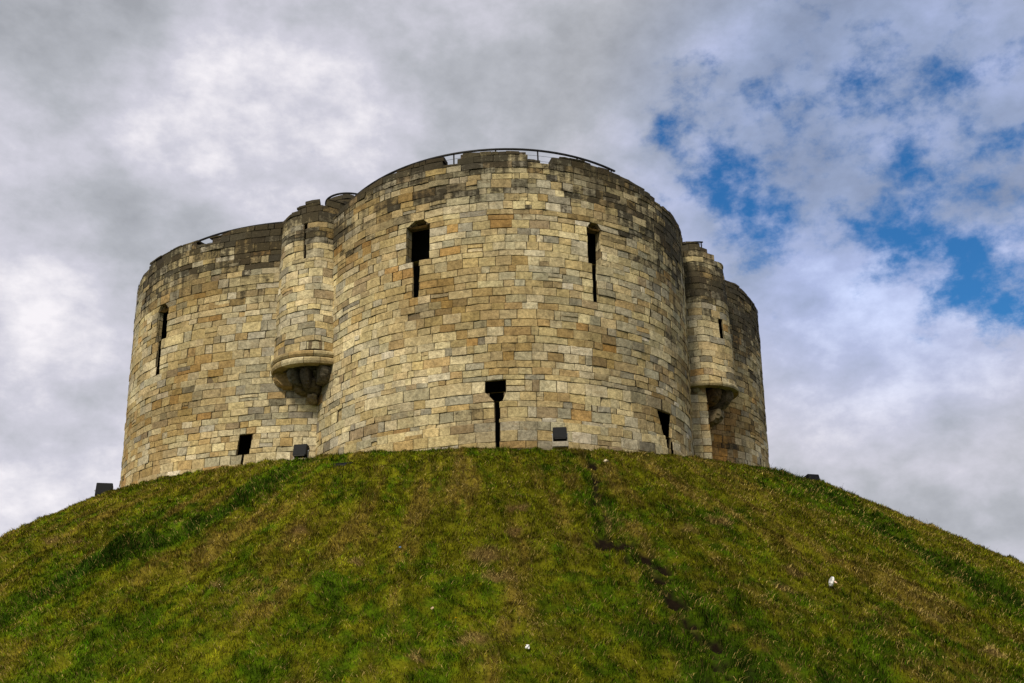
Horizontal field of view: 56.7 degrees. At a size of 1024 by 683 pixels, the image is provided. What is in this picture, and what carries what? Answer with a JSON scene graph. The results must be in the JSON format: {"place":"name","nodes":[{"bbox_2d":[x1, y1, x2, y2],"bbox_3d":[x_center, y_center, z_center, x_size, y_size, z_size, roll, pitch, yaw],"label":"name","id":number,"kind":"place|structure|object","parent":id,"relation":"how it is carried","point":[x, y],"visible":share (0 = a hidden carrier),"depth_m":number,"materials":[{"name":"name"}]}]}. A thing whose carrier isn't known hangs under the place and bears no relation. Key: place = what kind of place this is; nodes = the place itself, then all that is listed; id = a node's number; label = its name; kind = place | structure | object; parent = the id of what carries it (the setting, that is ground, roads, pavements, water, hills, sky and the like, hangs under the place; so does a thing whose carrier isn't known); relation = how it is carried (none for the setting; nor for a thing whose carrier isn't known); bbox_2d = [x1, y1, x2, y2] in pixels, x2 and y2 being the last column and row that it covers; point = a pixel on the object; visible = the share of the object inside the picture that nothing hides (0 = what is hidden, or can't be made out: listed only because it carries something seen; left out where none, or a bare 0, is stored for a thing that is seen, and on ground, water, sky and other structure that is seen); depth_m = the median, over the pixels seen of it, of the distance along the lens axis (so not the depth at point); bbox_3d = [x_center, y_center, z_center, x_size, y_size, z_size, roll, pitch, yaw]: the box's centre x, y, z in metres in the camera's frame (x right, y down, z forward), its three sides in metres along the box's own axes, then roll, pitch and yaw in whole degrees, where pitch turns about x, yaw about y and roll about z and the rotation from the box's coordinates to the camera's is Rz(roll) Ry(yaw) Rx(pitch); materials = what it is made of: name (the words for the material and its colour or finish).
{"place":"outdoors","nodes":[
{"label":"outdoors","id":0,"kind":"place"},
{"bbox_2d":[0,443,1023,682],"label":"mound","id":1,"kind":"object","parent":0,"point":[670,599],"visible":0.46,"depth_m":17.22,"materials":[{"name":"green plant"}]},
{"bbox_2d":[94,483,112,495],"bbox_3d":[-13.204,4.969,30.675,0.579,0.751,0.475,5,-22,-17],"label":"floodlight","id":2,"kind":"object","parent":1,"relation":"on","point":[101,488],"visible":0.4,"depth_m":30.60,"materials":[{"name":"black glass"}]},
{"bbox_2d":[293,444,309,458],"bbox_3d":[-6.097,3.284,27.428,0.464,0.601,0.380,-5,-21,7],"label":"floodlight","id":3,"kind":"object","parent":1,"relation":"on","point":[301,451],"visible":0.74,"depth_m":27.34,"materials":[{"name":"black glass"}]},
{"bbox_2d":[333,462,352,465],"bbox_3d":[-4.319,3.230,24.340,0.520,0.165,0.240,-5,-49,9],"label":"ground light","id":4,"kind":"object","parent":1,"relation":"on","point":[341,464],"visible":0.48,"depth_m":24.29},
{"bbox_2d":[119,148,769,486],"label":"castle keep","id":5,"kind":"structure","parent":1,"relation":"on","point":[491,297],"depth_m":31.27,"materials":[{"name":"stone"}]},
{"bbox_2d":[552,427,568,449],"bbox_3d":[1.368,2.757,27.055,0.464,0.601,0.380,-2,-21,0],"label":"floodlight","id":6,"kind":"object","parent":1,"relation":"on","point":[560,438],"visible":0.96,"depth_m":26.92,"materials":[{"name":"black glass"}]},
{"bbox_2d":[804,474,819,479],"bbox_3d":[9.899,4.721,31.238,0.519,0.672,0.425,5,-22,-19],"label":"floodlight","id":7,"kind":"object","parent":1,"relation":"on","point":[813,476],"visible":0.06,"depth_m":31.20,"materials":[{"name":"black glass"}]},
{"bbox_2d":[829,577,836,586],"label":"litter","id":8,"kind":"object","parent":1,"relation":"on","point":[831,581],"visible":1,"depth_m":18.19,"materials":[{"name":"white paper"}]},
{"bbox_2d":[0,0,1023,562],"label":"sky","id":9,"kind":"structure","parent":0,"point":[855,168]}
]}

